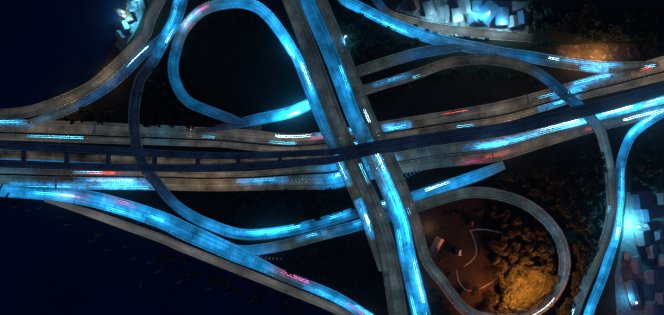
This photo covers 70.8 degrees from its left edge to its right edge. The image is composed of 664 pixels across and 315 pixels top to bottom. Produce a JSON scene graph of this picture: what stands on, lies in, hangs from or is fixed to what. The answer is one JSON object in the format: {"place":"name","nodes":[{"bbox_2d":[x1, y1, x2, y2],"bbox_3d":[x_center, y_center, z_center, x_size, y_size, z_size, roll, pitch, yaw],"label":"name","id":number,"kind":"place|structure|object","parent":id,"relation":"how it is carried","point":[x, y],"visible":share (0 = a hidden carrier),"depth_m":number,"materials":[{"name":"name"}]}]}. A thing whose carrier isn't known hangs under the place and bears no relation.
{"place":"outdoors","nodes":[
{"label":"outdoors","id":0,"kind":"place"},
{"bbox_2d":[0,158,121,163],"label":"median kerb","id":1,"kind":"structure","parent":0,"point":[46,160],"depth_m":449.86,"materials":[{"name":"white"}]},
{"bbox_2d":[0,0,124,107],"bbox_3d":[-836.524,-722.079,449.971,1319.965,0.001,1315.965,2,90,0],"label":"sea water","id":2,"kind":"structure","parent":0,"point":[49,49],"depth_m":449.97,"materials":[{"name":"blue liquid"}]},
{"bbox_2d":[0,0,165,123],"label":"ramp road","id":3,"kind":"structure","parent":0,"point":[129,51],"materials":[{"name":"grey asphalt"}]},
{"bbox_2d":[115,0,145,50],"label":"ground","id":4,"kind":"structure","parent":0,"point":[133,25],"depth_m":449.96,"materials":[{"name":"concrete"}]},
{"bbox_2d":[0,201,331,314],"bbox_3d":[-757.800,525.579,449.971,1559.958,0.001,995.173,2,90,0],"label":"sea water","id":5,"kind":"structure","parent":0,"point":[50,264],"depth_m":449.97,"materials":[{"name":"liquid"}]},
{"bbox_2d":[0,8,253,302],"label":"moored boats","id":6,"kind":"object","parent":5,"relation":"on","point":[118,10],"visible":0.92,"depth_m":449.58,"materials":[{"name":"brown wood"}]},
{"bbox_2d":[0,150,331,163],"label":"median ground","id":7,"kind":"structure","parent":0,"point":[38,155],"depth_m":449.97,"materials":[{"name":"grey concrete"}]},
{"bbox_2d":[0,184,373,314],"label":"road ramp","id":8,"kind":"structure","parent":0,"point":[175,226],"depth_m":449.93,"materials":[{"name":"white"}]},
{"bbox_2d":[0,165,374,190],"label":"highway","id":9,"kind":"structure","parent":0,"point":[235,184],"depth_m":449.95,"materials":[{"name":"asphalt"}]},
{"bbox_2d":[263,175,337,186],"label":"gore marks","id":10,"kind":"object","parent":9,"relation":"on","point":[291,180],"visible":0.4,"depth_m":449.91,"materials":[{"name":"white"}]},
{"bbox_2d":[0,155,382,177],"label":"side road","id":11,"kind":"structure","parent":0,"point":[284,171],"depth_m":449.95,"materials":[{"name":"asphalt"}]},
{"bbox_2d":[44,199,352,314],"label":"road","id":12,"kind":"structure","parent":0,"point":[224,264],"depth_m":449.94,"materials":[{"name":"grey asphalt"}]},
{"bbox_2d":[196,100,310,133],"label":"ramp","id":13,"kind":"structure","parent":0,"point":[268,117],"depth_m":448.24,"materials":[{"name":"white"}]},
{"bbox_2d":[60,4,484,314],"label":"light trails","id":14,"kind":"object","parent":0,"point":[283,271],"visible":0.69,"depth_m":449.90,"materials":[{"name":"red"}]},
{"bbox_2d":[167,0,381,271],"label":"loop ramp","id":15,"kind":"structure","parent":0,"point":[268,17],"depth_m":439.93,"materials":[{"name":"white"}]},
{"bbox_2d":[229,219,363,255],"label":"road ramp","id":16,"kind":"structure","parent":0,"point":[304,239],"depth_m":449.45,"materials":[{"name":"white"}]},
{"bbox_2d":[128,0,505,239],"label":"viaduct road","id":17,"kind":"structure","parent":0,"point":[166,195],"depth_m":447.49,"materials":[{"name":"asphalt"}]},
{"bbox_2d":[0,0,663,314],"bbox_3d":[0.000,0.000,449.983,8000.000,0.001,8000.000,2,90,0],"label":"ground","id":18,"kind":"structure","parent":0,"point":[236,61],"depth_m":449.98,"materials":[{"name":"soil"}]},
{"bbox_2d":[114,0,145,40],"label":"buildings","id":19,"kind":"structure","parent":18,"relation":"on","point":[132,6],"depth_m":446.07,"materials":[{"name":"paint"}]},
{"bbox_2d":[63,97,216,128],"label":"tree line","id":20,"kind":"object","parent":18,"relation":"on","point":[90,115],"visible":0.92,"depth_m":442.69,"materials":[{"name":"green plant"}]},
{"bbox_2d":[5,161,384,178],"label":"separator shrubs","id":21,"kind":"object","parent":18,"relation":"on","point":[179,177],"visible":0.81,"depth_m":448.67,"materials":[{"name":"green plant"}]},
{"bbox_2d":[180,9,298,112],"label":"trees","id":22,"kind":"object","parent":18,"relation":"on","point":[210,18],"visible":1,"depth_m":443.26,"materials":[{"name":"green plant"}]},
{"bbox_2d":[216,187,355,226],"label":"tree line","id":23,"kind":"object","parent":18,"relation":"on","point":[282,200],"visible":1,"depth_m":442.87,"materials":[{"name":"green plant"}]},
{"bbox_2d":[6,71,663,145],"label":"separator shrubs","id":24,"kind":"object","parent":18,"relation":"on","point":[383,132],"visible":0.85,"depth_m":448.78,"materials":[{"name":"green plant"}]},
{"bbox_2d":[332,0,420,59],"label":"trees","id":25,"kind":"object","parent":18,"relation":"on","point":[378,33],"visible":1,"depth_m":442.54,"materials":[{"name":"green plant"}]},
{"bbox_2d":[427,288,451,314],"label":"trees","id":26,"kind":"object","parent":18,"relation":"on","point":[440,309],"visible":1,"depth_m":443.05,"materials":[{"name":"green plant"}]},
{"bbox_2d":[376,66,540,116],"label":"island trees","id":27,"kind":"object","parent":18,"relation":"on","point":[480,71],"visible":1,"depth_m":442.95,"materials":[{"name":"green plant"}]},
{"bbox_2d":[429,221,536,256],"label":"sheds","id":28,"kind":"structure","parent":18,"relation":"on","point":[435,246],"depth_m":446.15,"materials":[{"name":"paint"}]},
{"bbox_2d":[436,203,555,314],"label":"park trees","id":29,"kind":"object","parent":18,"relation":"on","point":[503,308],"visible":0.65,"depth_m":442.87,"materials":[{"name":"green plant"}]},
{"bbox_2d":[489,228,555,272],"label":"park trees","id":30,"kind":"object","parent":18,"relation":"on","point":[522,264],"visible":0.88,"depth_m":442.60,"materials":[{"name":"green plant"}]},
{"bbox_2d":[500,264,560,312],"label":"park trees","id":31,"kind":"object","parent":18,"relation":"on","point":[514,303],"visible":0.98,"depth_m":440.60,"materials":[{"name":"orange plant"}]},
{"bbox_2d":[494,146,608,236],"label":"trees","id":32,"kind":"object","parent":18,"relation":"on","point":[564,202],"visible":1,"depth_m":442.63,"materials":[{"name":"green plant"}]},
{"bbox_2d":[556,238,599,314],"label":"trees","id":33,"kind":"object","parent":18,"relation":"on","point":[587,255],"visible":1,"depth_m":442.35,"materials":[{"name":"green plant"}]},
{"bbox_2d":[525,0,663,42],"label":"trees","id":34,"kind":"object","parent":18,"relation":"on","point":[547,15],"visible":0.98,"depth_m":442.67,"materials":[{"name":"green plant"}]},
{"bbox_2d":[526,31,663,56],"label":"trees","id":35,"kind":"object","parent":18,"relation":"on","point":[656,49],"visible":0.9,"depth_m":442.40,"materials":[{"name":"green plant"}]},
{"bbox_2d":[633,125,663,191],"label":"trees","id":36,"kind":"object","parent":18,"relation":"on","point":[653,168],"visible":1,"depth_m":443.08,"materials":[{"name":"green plant"}]},
{"bbox_2d":[0,56,663,144],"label":"highway","id":37,"kind":"structure","parent":0,"point":[266,137],"depth_m":449.95,"materials":[{"name":"grey asphalt"}]},
{"bbox_2d":[0,82,663,158],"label":"elevated road","id":38,"kind":"structure","parent":0,"point":[72,148],"depth_m":430.98,"materials":[{"name":"grey asphalt"}]},
{"bbox_2d":[0,89,663,171],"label":"elevated road","id":39,"kind":"structure","parent":0,"point":[276,163],"depth_m":430.98,"materials":[{"name":"grey asphalt"}]},
{"bbox_2d":[21,151,281,163],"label":"dark viaduct crossbeams","id":40,"kind":"object","parent":39,"relation":"on","point":[67,157],"visible":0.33,"depth_m":431.08,"materials":[{"name":"concrete"}]},
{"bbox_2d":[0,73,663,150],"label":"highway","id":41,"kind":"structure","parent":0,"point":[391,135],"depth_m":449.95,"materials":[{"name":"grey asphalt"}]},
{"bbox_2d":[1,8,662,314],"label":"light trails","id":42,"kind":"object","parent":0,"point":[361,165],"visible":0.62,"depth_m":449.90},
{"bbox_2d":[282,0,407,314],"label":"viaduct road","id":43,"kind":"structure","parent":0,"point":[392,276],"depth_m":439.95,"materials":[{"name":"white"}]},
{"bbox_2d":[298,0,430,314],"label":"highway","id":44,"kind":"structure","parent":0,"point":[334,65],"depth_m":439.95,"materials":[{"name":"asphalt"}]},
{"bbox_2d":[86,66,651,173],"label":"light trails","id":45,"kind":"object","parent":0,"point":[440,114],"visible":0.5,"depth_m":449.92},
{"bbox_2d":[356,43,476,76],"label":"road ramp","id":46,"kind":"structure","parent":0,"point":[385,62],"depth_m":449.93,"materials":[{"name":"white"}]},
{"bbox_2d":[316,0,570,314],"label":"loop ramp","id":47,"kind":"structure","parent":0,"point":[544,218],"depth_m":440.51,"materials":[{"name":"white"}]},
{"bbox_2d":[371,0,533,42],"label":"road","id":48,"kind":"structure","parent":0,"point":[484,33],"depth_m":449.94,"materials":[{"name":"grey asphalt"}]},
{"bbox_2d":[395,0,531,32],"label":"ground","id":49,"kind":"structure","parent":0,"point":[404,7],"depth_m":449.96,"materials":[{"name":"concrete"}]},
{"bbox_2d":[408,0,527,27],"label":"buildings","id":50,"kind":"structure","parent":49,"relation":"on","point":[477,11],"depth_m":445.08,"materials":[{"name":"paint"}]},
{"bbox_2d":[463,231,476,266],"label":"park path","id":51,"kind":"structure","parent":0,"point":[476,250],"depth_m":449.95,"materials":[{"name":"grey concrete"}]},
{"bbox_2d":[353,54,616,314],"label":"viaduct road","id":52,"kind":"structure","parent":0,"point":[560,90],"depth_m":439.95,"materials":[{"name":"grey asphalt"}]},
{"bbox_2d":[456,263,513,290],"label":"park path","id":53,"kind":"structure","parent":0,"point":[481,287],"depth_m":449.95,"materials":[{"name":"grey concrete"}]},
{"bbox_2d":[337,0,658,73],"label":"ramp road","id":54,"kind":"structure","parent":0,"point":[431,37],"depth_m":449.93,"materials":[{"name":"white"}]},
{"bbox_2d":[363,95,663,166],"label":"highway","id":55,"kind":"structure","parent":0,"point":[442,149],"depth_m":449.95,"materials":[{"name":"asphalt"}]},
{"bbox_2d":[366,104,663,178],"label":"highway","id":56,"kind":"structure","parent":0,"point":[456,159],"depth_m":449.95,"materials":[{"name":"grey asphalt"}]},
{"bbox_2d":[559,45,632,59],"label":"trees","id":57,"kind":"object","parent":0,"point":[609,55],"depth_m":449.51,"materials":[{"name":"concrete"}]},
{"bbox_2d":[556,43,639,60],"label":"earth ground","id":58,"kind":"structure","parent":0,"point":[582,51],"depth_m":449.96,"materials":[{"name":"brown soil"}]},
{"bbox_2d":[583,107,663,314],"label":"blue ramp","id":59,"kind":"structure","parent":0,"point":[609,256],"depth_m":449.93,"materials":[{"name":"asphalt"}]},
{"bbox_2d":[615,189,663,314],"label":"yard pavement","id":60,"kind":"structure","parent":0,"point":[623,271],"depth_m":449.96,"materials":[{"name":"concrete"}]},
{"bbox_2d":[623,193,663,314],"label":"buildings","id":61,"kind":"structure","parent":60,"relation":"on","point":[641,238],"depth_m":445.86,"materials":[{"name":"paint"}]}
]}

